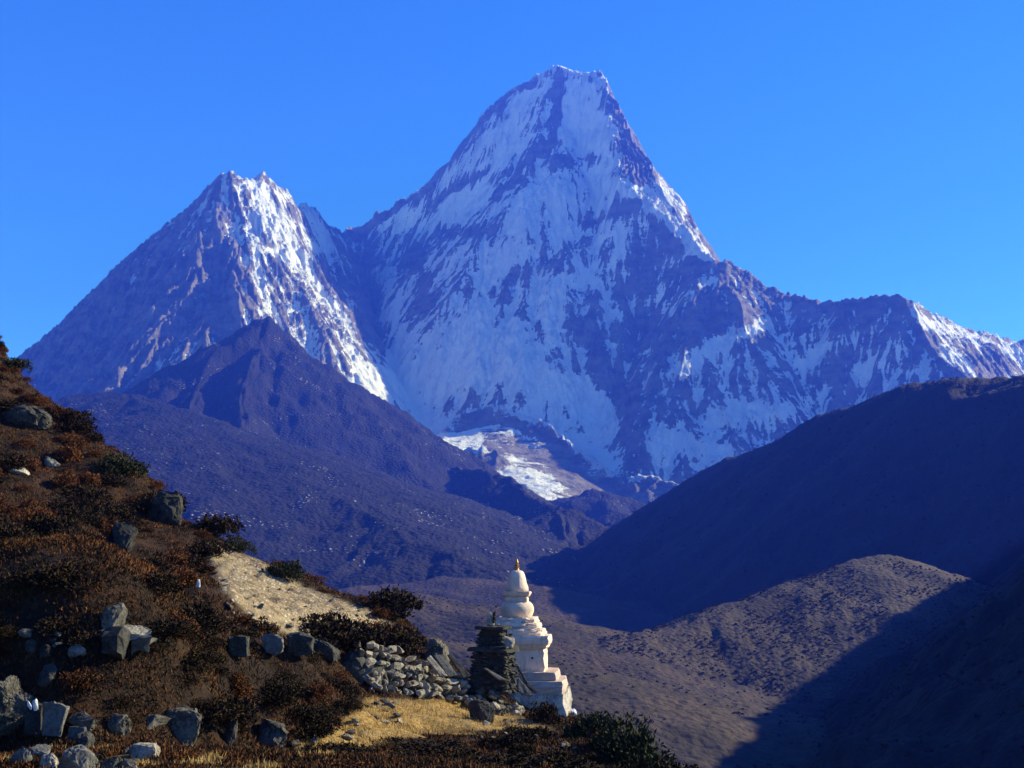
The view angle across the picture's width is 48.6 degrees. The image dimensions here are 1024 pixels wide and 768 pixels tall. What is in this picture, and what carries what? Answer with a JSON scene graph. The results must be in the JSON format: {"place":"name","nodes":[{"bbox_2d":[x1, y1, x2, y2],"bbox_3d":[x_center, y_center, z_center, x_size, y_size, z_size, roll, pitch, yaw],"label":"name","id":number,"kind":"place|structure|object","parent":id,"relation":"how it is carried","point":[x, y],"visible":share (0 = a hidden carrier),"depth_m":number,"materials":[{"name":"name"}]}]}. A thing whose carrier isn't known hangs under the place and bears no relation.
{"place":"outdoors","nodes":[
{"label":"outdoors","id":0,"kind":"place"},
{"bbox_2d":[0,696,540,767],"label":"grass","id":1,"kind":"structure","parent":0,"point":[268,764],"depth_m":23.18,"materials":[{"name":"plant"}]},
{"bbox_2d":[0,354,623,766],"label":"hillside","id":2,"kind":"structure","parent":0,"point":[250,588],"depth_m":21.76,"materials":[{"name":"brown plant"}]},
{"bbox_2d":[0,623,24,638],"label":"shrub","id":3,"kind":"object","parent":2,"relation":"on","point":[5,630],"visible":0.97,"depth_m":15.27,"materials":[{"name":"brown plant"}]},
{"bbox_2d":[0,398,32,412],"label":"shrub","id":4,"kind":"object","parent":2,"relation":"on","point":[6,404],"visible":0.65,"depth_m":45.60,"materials":[{"name":"brown plant"}]},
{"bbox_2d":[0,675,34,736],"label":"boulder","id":5,"kind":"object","parent":2,"relation":"on","point":[14,697],"visible":0.72,"depth_m":14.37,"materials":[{"name":"grey stone"}]},
{"bbox_2d":[0,452,35,471],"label":"shrub","id":6,"kind":"object","parent":2,"relation":"on","point":[5,459],"visible":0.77,"depth_m":39.39,"materials":[{"name":"brown plant"}]},
{"bbox_2d":[0,357,35,372],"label":"shrub","id":7,"kind":"object","parent":2,"relation":"on","point":[23,364],"visible":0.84,"depth_m":50.46,"materials":[{"name":"green plant"}]},
{"bbox_2d":[0,517,39,539],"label":"shrub","id":8,"kind":"object","parent":2,"relation":"on","point":[9,533],"visible":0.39,"depth_m":28.57,"materials":[{"name":"brown plant"}]},
{"bbox_2d":[10,748,32,762],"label":"boulder","id":9,"kind":"object","parent":2,"relation":"on","point":[22,754],"visible":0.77,"depth_m":10.31,"materials":[{"name":"grey stone"}]},
{"bbox_2d":[2,404,52,429],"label":"boulder","id":10,"kind":"object","parent":2,"relation":"on","point":[31,417],"visible":1,"depth_m":45.20,"materials":[{"name":"stone"}]},
{"bbox_2d":[9,507,50,526],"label":"shrub","id":11,"kind":"object","parent":2,"relation":"on","point":[28,514],"visible":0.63,"depth_m":34.10,"materials":[{"name":"orange plant"}]},
{"bbox_2d":[23,701,42,735],"bbox_3d":[-5.978,4.196,14.211,0.253,0.447,0.133,2,-11,-11],"label":"stone slab","id":12,"kind":"object","parent":2,"relation":"on","point":[33,722],"depth_m":14.17,"materials":[{"name":"stone"}]},
{"bbox_2d":[37,663,57,687],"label":"boulder","id":13,"kind":"object","parent":2,"relation":"on","point":[48,674],"visible":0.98,"depth_m":14.82,"materials":[{"name":"stone"}]},
{"bbox_2d":[20,510,78,535],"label":"shrub","id":14,"kind":"object","parent":2,"relation":"on","point":[39,522],"visible":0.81,"depth_m":33.87,"materials":[{"name":"brown plant"}]},
{"bbox_2d":[40,753,58,767],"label":"boulder","id":15,"kind":"object","parent":2,"relation":"on","point":[49,759],"visible":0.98,"depth_m":10.16,"materials":[{"name":"stone"}]},
{"bbox_2d":[0,561,105,592],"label":"shrub","id":16,"kind":"object","parent":2,"relation":"on","point":[45,573],"visible":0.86,"depth_m":15.98,"materials":[{"name":"brown plant"}]},
{"bbox_2d":[42,701,69,736],"bbox_3d":[-5.703,4.173,14.141,0.346,0.432,0.117,-1,-11,6],"label":"stone slab","id":17,"kind":"object","parent":2,"relation":"on","point":[55,714],"depth_m":14.11,"materials":[{"name":"grey stone"}]},
{"bbox_2d":[45,497,78,509],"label":"shrub","id":18,"kind":"object","parent":2,"relation":"on","point":[60,503],"visible":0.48,"depth_m":37.47,"materials":[{"name":"brown plant"}]},
{"bbox_2d":[49,471,79,486],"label":"shrub","id":19,"kind":"object","parent":2,"relation":"on","point":[63,479],"visible":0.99,"depth_m":39.60,"materials":[{"name":"orange plant"}]},
{"bbox_2d":[53,442,83,461],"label":"shrub","id":20,"kind":"object","parent":2,"relation":"on","point":[71,452],"visible":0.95,"depth_m":43.53,"materials":[{"name":"orange plant"}]},
{"bbox_2d":[50,417,97,434],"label":"shrub","id":21,"kind":"object","parent":2,"relation":"on","point":[76,425],"visible":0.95,"depth_m":46.48,"materials":[{"name":"brown plant"}]},
{"bbox_2d":[51,506,96,522],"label":"shrub","id":22,"kind":"object","parent":2,"relation":"on","point":[75,511],"visible":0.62,"depth_m":36.83,"materials":[{"name":"brown plant"}]},
{"bbox_2d":[51,406,99,423],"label":"shrub","id":23,"kind":"object","parent":2,"relation":"on","point":[72,414],"visible":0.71,"depth_m":47.17,"materials":[{"name":"brown plant"}]},
{"bbox_2d":[59,744,98,767],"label":"boulder","id":24,"kind":"object","parent":2,"relation":"on","point":[80,756],"visible":1,"depth_m":9.65,"materials":[{"name":"grey stone"}]},
{"bbox_2d":[58,667,105,690],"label":"shrub","id":25,"kind":"object","parent":2,"relation":"on","point":[73,676],"visible":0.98,"depth_m":14.74,"materials":[{"name":"orange plant"}]},
{"bbox_2d":[65,710,98,731],"bbox_3d":[-5.418,4.271,14.366,0.421,0.272,0.362,0,-11,0],"label":"boulder","id":26,"kind":"object","parent":2,"relation":"on","point":[83,718],"visible":0.92,"depth_m":14.23,"materials":[{"name":"grey stone"}]},
{"bbox_2d":[75,731,94,748],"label":"boulder","id":27,"kind":"object","parent":2,"relation":"on","point":[86,738],"visible":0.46,"depth_m":13.84,"materials":[{"name":"stone"}]},
{"bbox_2d":[62,481,114,503],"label":"shrub","id":28,"kind":"object","parent":2,"relation":"on","point":[90,492],"visible":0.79,"depth_m":39.68,"materials":[{"name":"brown plant"}]},
{"bbox_2d":[76,469,103,486],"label":"shrub","id":29,"kind":"object","parent":2,"relation":"on","point":[86,477],"visible":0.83,"depth_m":41.67,"materials":[{"name":"orange plant"}]},
{"bbox_2d":[80,503,122,529],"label":"shrub","id":30,"kind":"object","parent":2,"relation":"on","point":[102,511],"visible":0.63,"depth_m":37.75,"materials":[{"name":"brown plant"}]},
{"bbox_2d":[100,603,127,628],"bbox_3d":[-5.502,3.260,15.621,0.398,0.493,0.263,0,-11,0],"label":"boulder","id":31,"kind":"object","parent":2,"relation":"on","point":[114,615],"visible":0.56,"depth_m":15.54,"materials":[{"name":"grey stone"}]},
{"bbox_2d":[99,470,128,487],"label":"shrub","id":32,"kind":"object","parent":2,"relation":"on","point":[112,478],"visible":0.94,"depth_m":42.66,"materials":[{"name":"brown plant"}]},
{"bbox_2d":[100,625,130,658],"bbox_3d":[-5.376,3.494,15.277,0.407,0.478,0.355,1,-11,-6],"label":"stone block","id":33,"kind":"object","parent":2,"relation":"on","point":[115,642],"depth_m":15.19,"materials":[{"name":"stone"}]},
{"bbox_2d":[93,500,139,520],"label":"shrub","id":34,"kind":"object","parent":2,"relation":"on","point":[119,508],"visible":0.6,"depth_m":39.02,"materials":[{"name":"brown plant"}]},
{"bbox_2d":[107,713,132,734],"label":"boulder","id":35,"kind":"object","parent":2,"relation":"on","point":[118,728],"visible":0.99,"depth_m":14.56,"materials":[{"name":"grey stone"}]},
{"bbox_2d":[89,450,151,476],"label":"shrub","id":36,"kind":"object","parent":2,"relation":"on","point":[124,465],"visible":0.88,"depth_m":43.83,"materials":[{"name":"green plant"}]},
{"bbox_2d":[112,521,137,552],"bbox_3d":[-12.478,5.040,36.584,0.716,1.228,0.758,9,-14,-40],"label":"boulder","id":37,"kind":"object","parent":2,"relation":"on","point":[124,534],"visible":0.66,"depth_m":36.47,"materials":[{"name":"stone"}]},
{"bbox_2d":[124,625,150,641],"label":"boulder","id":38,"kind":"object","parent":2,"relation":"on","point":[137,631],"visible":0.59,"depth_m":15.59,"materials":[{"name":"stone"}]},
{"bbox_2d":[131,635,157,654],"bbox_3d":[-5.065,3.581,15.571,0.359,0.273,0.275,-1,-11,6],"label":"stone block","id":39,"kind":"object","parent":2,"relation":"on","point":[142,643],"depth_m":15.47,"materials":[{"name":"grey stone"}]},
{"bbox_2d":[129,742,160,759],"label":"boulder","id":40,"kind":"object","parent":2,"relation":"on","point":[140,750],"visible":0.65,"depth_m":10.88,"materials":[{"name":"stone"}]},
{"bbox_2d":[130,496,159,514],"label":"shrub","id":41,"kind":"object","parent":2,"relation":"on","point":[140,506],"visible":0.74,"depth_m":41.20,"materials":[{"name":"brown plant"}]},
{"bbox_2d":[146,714,170,729],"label":"boulder","id":42,"kind":"object","parent":2,"relation":"on","point":[155,720],"visible":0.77,"depth_m":15.01,"materials":[{"name":"grey stone"}]},
{"bbox_2d":[142,556,177,571],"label":"shrub","id":43,"kind":"object","parent":2,"relation":"on","point":[158,562],"visible":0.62,"depth_m":28.02,"materials":[{"name":"brown plant"}]},
{"bbox_2d":[139,567,182,594],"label":"shrub","id":44,"kind":"object","parent":2,"relation":"on","point":[162,583],"visible":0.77,"depth_m":17.00,"materials":[{"name":"brown plant"}]},
{"bbox_2d":[148,491,183,525],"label":"boulder","id":45,"kind":"object","parent":2,"relation":"on","point":[169,505],"visible":0.93,"depth_m":41.00,"materials":[{"name":"stone"}]},
{"bbox_2d":[144,616,201,638],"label":"shrub","id":46,"kind":"object","parent":2,"relation":"on","point":[173,626],"visible":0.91,"depth_m":16.00,"materials":[{"name":"brown plant"}]},
{"bbox_2d":[165,705,201,746],"bbox_3d":[-4.439,4.663,15.353,0.525,0.629,0.372,0,-11,0],"label":"boulder","id":47,"kind":"object","parent":2,"relation":"on","point":[185,721],"visible":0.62,"depth_m":15.22,"materials":[{"name":"grey stone"}]},
{"bbox_2d":[153,550,213,573],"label":"shrub","id":48,"kind":"object","parent":2,"relation":"on","point":[196,560],"visible":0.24,"depth_m":35.42,"materials":[{"name":"brown plant"}]},
{"bbox_2d":[165,608,207,638],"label":"shrub","id":49,"kind":"object","parent":2,"relation":"on","point":[182,617],"visible":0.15,"depth_m":16.67,"materials":[{"name":"orange plant"}]},
{"bbox_2d":[170,563,204,586],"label":"shrub","id":50,"kind":"object","parent":2,"relation":"on","point":[191,576],"visible":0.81,"depth_m":27.04,"materials":[{"name":"orange plant"}]},
{"bbox_2d":[0,614,378,753],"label":"undergrowth","id":51,"kind":"object","parent":2,"relation":"on","point":[196,666],"visible":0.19,"depth_m":16.17,"materials":[{"name":"brown plant"}]},
{"bbox_2d":[170,746,209,761],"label":"shrub","id":52,"kind":"object","parent":2,"relation":"on","point":[181,755],"visible":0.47,"depth_m":11.02,"materials":[{"name":"orange plant"}]},
{"bbox_2d":[184,646,226,666],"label":"shrub","id":53,"kind":"object","parent":2,"relation":"on","point":[202,655],"visible":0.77,"depth_m":16.49,"materials":[{"name":"brown plant"}]},
{"bbox_2d":[0,351,413,687],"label":"scrub","id":54,"kind":"object","parent":2,"relation":"on","point":[28,443],"visible":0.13,"depth_m":43.34,"materials":[{"name":"orange plant"}]},
{"bbox_2d":[181,602,235,631],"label":"shrub","id":55,"kind":"object","parent":2,"relation":"on","point":[204,611],"visible":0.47,"depth_m":17.76,"materials":[{"name":"brown plant"}]},
{"bbox_2d":[183,537,234,558],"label":"shrub","id":56,"kind":"object","parent":2,"relation":"on","point":[204,547],"visible":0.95,"depth_m":37.80,"materials":[{"name":"brown plant"}]},
{"bbox_2d":[193,510,245,539],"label":"shrub","id":57,"kind":"object","parent":2,"relation":"on","point":[218,528],"visible":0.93,"depth_m":41.67,"materials":[{"name":"brown plant"}]},
{"bbox_2d":[191,696,251,728],"bbox_3d":[-4.268,4.670,16.103,1.013,0.500,0.975,-2,-11,11],"label":"shrub","id":58,"kind":"object","parent":2,"relation":"on","point":[216,714],"visible":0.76,"depth_m":15.95,"materials":[{"name":"brown plant"}]},
{"bbox_2d":[208,694,251,720],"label":"shrub","id":59,"kind":"object","parent":2,"relation":"on","point":[244,704],"visible":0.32,"depth_m":16.37,"materials":[{"name":"brown plant"}]},
{"bbox_2d":[223,720,237,745],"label":"boulder","id":60,"kind":"object","parent":2,"relation":"on","point":[230,734],"visible":0.81,"depth_m":16.05,"materials":[{"name":"stone"}]},
{"bbox_2d":[219,688,257,726],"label":"shrub","id":61,"kind":"object","parent":2,"relation":"on","point":[253,721],"visible":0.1,"depth_m":16.77,"materials":[{"name":"brown plant"}]},
{"bbox_2d":[228,635,249,656],"bbox_3d":[-4.407,4.231,18.301,0.380,0.377,0.185,1,-11,-6],"label":"stone slab","id":62,"kind":"object","parent":2,"relation":"on","point":[238,645],"depth_m":18.23,"materials":[{"name":"stone"}]},
{"bbox_2d":[223,535,257,553],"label":"shrub","id":63,"kind":"object","parent":2,"relation":"on","point":[239,545],"visible":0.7,"depth_m":41.17,"materials":[{"name":"green plant"}]},
{"bbox_2d":[231,626,260,642],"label":"shrub","id":64,"kind":"object","parent":2,"relation":"on","point":[246,632],"visible":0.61,"depth_m":18.84,"materials":[{"name":"brown plant"}]},
{"bbox_2d":[261,633,283,655],"bbox_3d":[-4.717,5.138,22.376,0.469,0.447,0.155,-2,-11,8],"label":"stone slab","id":65,"kind":"object","parent":2,"relation":"on","point":[273,644],"depth_m":22.33,"materials":[{"name":"grey stone"}]},
{"bbox_2d":[258,718,288,747],"bbox_3d":[-3.688,5.434,17.509,0.524,0.527,0.474,0,-11,0],"label":"boulder","id":66,"kind":"object","parent":2,"relation":"on","point":[272,732],"visible":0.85,"depth_m":17.39,"materials":[{"name":"grey stone"}]},
{"bbox_2d":[261,559,306,582],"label":"shrub","id":67,"kind":"object","parent":2,"relation":"on","point":[287,570],"visible":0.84,"depth_m":37.04,"materials":[{"name":"green plant"}]},
{"bbox_2d":[259,675,309,708],"bbox_3d":[-3.790,4.999,18.462,0.967,0.518,1.005,-1,-11,4],"label":"shrub","id":68,"kind":"object","parent":2,"relation":"on","point":[295,690],"visible":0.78,"depth_m":18.32,"materials":[{"name":"brown plant"}]},
{"bbox_2d":[286,632,314,655],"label":"stone slab","id":69,"kind":"structure","parent":2,"relation":"on","point":[300,643],"depth_m":22.62,"materials":[{"name":"stone"}]},
{"bbox_2d":[289,703,319,719],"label":"shrub","id":70,"kind":"object","parent":2,"relation":"on","point":[304,710],"visible":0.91,"depth_m":18.33,"materials":[{"name":"brown plant"}]},
{"bbox_2d":[292,723,334,741],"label":"shrub","id":71,"kind":"object","parent":2,"relation":"on","point":[311,731],"visible":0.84,"depth_m":18.03,"materials":[{"name":"brown plant"}]},
{"bbox_2d":[308,681,334,697],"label":"shrub","id":72,"kind":"object","parent":2,"relation":"on","point":[319,687],"visible":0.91,"depth_m":22.09,"materials":[{"name":"orange plant"}]},
{"bbox_2d":[298,710,345,738],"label":"shrub","id":73,"kind":"object","parent":2,"relation":"on","point":[322,721],"visible":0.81,"depth_m":18.32,"materials":[{"name":"brown plant"}]},
{"bbox_2d":[0,349,647,767],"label":"heather","id":74,"kind":"object","parent":2,"relation":"on","point":[242,739],"visible":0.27,"depth_m":16.40,"materials":[{"name":"brown plant"}]},
{"bbox_2d":[315,640,340,664],"bbox_3d":[-4.591,6.655,28.109,0.692,0.620,0.489,0,-11,0],"label":"boulder","id":75,"kind":"object","parent":2,"relation":"on","point":[330,652],"visible":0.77,"depth_m":27.92,"materials":[{"name":"stone"}]},
{"bbox_2d":[298,607,374,647],"bbox_3d":[-4.681,6.256,29.028,2.125,1.091,2.293,-2,-11,9],"label":"shrub","id":76,"kind":"object","parent":2,"relation":"on","point":[331,628],"visible":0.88,"depth_m":28.73,"materials":[{"name":"brown plant"}]},
{"bbox_2d":[313,756,375,767],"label":"shrub","id":77,"kind":"object","parent":2,"relation":"on","point":[333,762],"visible":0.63,"depth_m":10.46,"materials":[{"name":"orange plant"}]},
{"bbox_2d":[330,678,362,696],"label":"shrub","id":78,"kind":"object","parent":2,"relation":"on","point":[346,684],"visible":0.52,"depth_m":23.51,"materials":[{"name":"brown plant"}]},
{"bbox_2d":[333,696,362,711],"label":"shrub","id":79,"kind":"object","parent":2,"relation":"on","point":[348,703],"visible":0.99,"depth_m":22.20,"materials":[{"name":"brown plant"}]},
{"bbox_2d":[335,619,392,653],"bbox_3d":[-4.245,6.724,29.951,2.319,1.044,1.965,10,-15,-43],"label":"shrub","id":80,"kind":"object","parent":2,"relation":"on","point":[376,640],"visible":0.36,"depth_m":29.96,"materials":[{"name":"brown plant"}]},
{"bbox_2d":[367,583,427,620],"bbox_3d":[-3.749,6.943,36.119,2.063,1.235,2.144,-4,-11,19],"label":"shrub","id":81,"kind":"object","parent":2,"relation":"on","point":[395,602],"visible":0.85,"depth_m":35.83,"materials":[{"name":"brown plant"}]},
{"bbox_2d":[374,622,428,657],"bbox_3d":[-3.445,7.083,31.320,2.126,1.034,1.801,-6,-12,29],"label":"shrub","id":82,"kind":"object","parent":2,"relation":"on","point":[400,637],"visible":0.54,"depth_m":31.05,"materials":[{"name":"brown plant"}]},
{"bbox_2d":[344,641,467,701],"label":"dry stone wall","id":83,"kind":"structure","parent":2,"relation":"on","point":[381,669],"depth_m":29.67,"materials":[{"name":"stone"}]},
{"bbox_2d":[434,654,456,677],"bbox_3d":[-1.760,7.503,30.215,0.635,0.589,0.230,-6,-12,28],"label":"stone slab","id":84,"kind":"object","parent":83,"relation":"on","point":[445,665],"depth_m":30.18,"materials":[{"name":"grey stone"}]},
{"bbox_2d":[371,737,474,755],"bbox_3d":[-1.636,6.060,18.954,1.962,0.330,2.040,3,-11,-15],"label":"shrub","id":85,"kind":"object","parent":2,"relation":"on","point":[419,746],"visible":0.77,"depth_m":18.77,"materials":[{"name":"brown plant"}]},
{"bbox_2d":[424,637,449,661],"bbox_3d":[-2.211,8.126,33.506,0.820,1.287,0.636,7,-13,-34],"label":"boulder","id":86,"kind":"object","parent":2,"relation":"on","point":[435,646],"visible":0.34,"depth_m":33.33,"materials":[{"name":"grey stone"}]},
{"bbox_2d":[442,747,485,758],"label":"shrub","id":87,"kind":"object","parent":2,"relation":"on","point":[467,753],"visible":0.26,"depth_m":15.89,"materials":[{"name":"brown plant"}]},
{"bbox_2d":[468,699,495,723],"bbox_3d":[-0.757,8.239,28.326,0.698,0.751,0.527,0,-11,0],"label":"boulder","id":88,"kind":"object","parent":2,"relation":"on","point":[481,710],"visible":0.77,"depth_m":28.16,"materials":[{"name":"stone"}]},
{"bbox_2d":[467,611,519,694],"bbox_3d":[-0.505,7.675,32.534,1.327,2.319,1.316,-4,-11,20],"label":"stone cairn","id":89,"kind":"object","parent":2,"relation":"on","point":[495,649],"visible":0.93,"depth_m":32.12,"materials":[{"name":"stone"}]},
{"bbox_2d":[484,732,539,749],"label":"shrub","id":90,"kind":"object","parent":2,"relation":"on","point":[509,738],"visible":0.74,"depth_m":22.05,"materials":[{"name":"brown plant"}]},
{"bbox_2d":[467,750,557,767],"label":"shrub","id":91,"kind":"object","parent":2,"relation":"on","point":[535,761],"visible":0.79,"depth_m":11.57,"materials":[{"name":"brown plant"}]},
{"bbox_2d":[492,559,572,717],"bbox_3d":[0.148,8.368,36.004,3.561,5.567,3.524,-1,-11,5],"label":"stupa","id":92,"kind":"object","parent":2,"relation":"on","point":[533,638],"visible":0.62,"depth_m":35.02,"materials":[{"name":"paint"}]},
{"bbox_2d":[528,697,560,723],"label":"shrub","id":93,"kind":"object","parent":2,"relation":"on","point":[547,711],"visible":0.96,"depth_m":28.86,"materials":[{"name":"brown plant"}]},
{"bbox_2d":[519,745,584,764],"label":"shrub","id":94,"kind":"object","parent":2,"relation":"on","point":[556,757],"visible":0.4,"depth_m":15.53,"materials":[{"name":"brown plant"}]},
{"bbox_2d":[554,757,602,767],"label":"shrub","id":95,"kind":"object","parent":2,"relation":"on","point":[566,764],"visible":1,"depth_m":11.19,"materials":[{"name":"brown plant"}]},
{"bbox_2d":[561,709,617,738],"bbox_3d":[1.808,8.188,27.107,1.472,0.814,0.993,5,-12,-26],"label":"shrub","id":96,"kind":"object","parent":2,"relation":"on","point":[593,722],"visible":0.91,"depth_m":26.93,"materials":[{"name":"green plant"}]},
{"bbox_2d":[586,709,677,767],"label":"shrub","id":97,"kind":"object","parent":2,"relation":"on","point":[630,747],"visible":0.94,"depth_m":21.93,"materials":[{"name":"green plant"}]},
{"bbox_2d":[52,316,645,591],"bbox_3d":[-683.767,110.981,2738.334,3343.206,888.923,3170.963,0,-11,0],"label":"mountain","id":98,"kind":"structure","parent":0,"point":[276,438],"depth_m":2209.46,"materials":[{"name":"stone"}]},
{"bbox_2d":[0,0,1023,359],"label":"sky","id":99,"kind":"structure","parent":0,"point":[824,150],"materials":[{"name":"blue"}]},
{"bbox_2d":[17,65,1023,504],"bbox_3d":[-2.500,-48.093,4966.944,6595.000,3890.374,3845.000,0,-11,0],"label":"mountain","id":100,"kind":"structure","parent":0,"point":[537,287],"depth_m":4589.72,"materials":[{"name":"white snow"}]},
{"bbox_2d":[336,576,826,767],"bbox_3d":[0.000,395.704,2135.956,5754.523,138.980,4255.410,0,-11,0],"label":"valley floor","id":101,"kind":"structure","parent":0,"point":[692,728],"depth_m":612.36,"materials":[{"name":"brown soil"}]},
{"bbox_2d":[348,376,1023,767],"bbox_3d":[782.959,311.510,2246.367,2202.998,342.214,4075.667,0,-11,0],"label":"scrub","id":102,"kind":"object","parent":101,"relation":"on","point":[962,622],"visible":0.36,"depth_m":731.72,"materials":[{"name":"brown plant"}]},
{"bbox_2d":[586,554,990,703],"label":"spur","id":103,"kind":"structure","parent":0,"point":[865,650],"depth_m":721.39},
{"bbox_2d":[574,374,1023,618],"bbox_3d":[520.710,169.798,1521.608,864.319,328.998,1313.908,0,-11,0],"label":"dark hill","id":104,"kind":"structure","parent":0,"point":[1003,435],"depth_m":1240.75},
{"bbox_2d":[802,555,1023,767],"bbox_3d":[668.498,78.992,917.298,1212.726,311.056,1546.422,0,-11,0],"label":"slope","id":105,"kind":"structure","parent":0,"point":[923,708],"depth_m":293.65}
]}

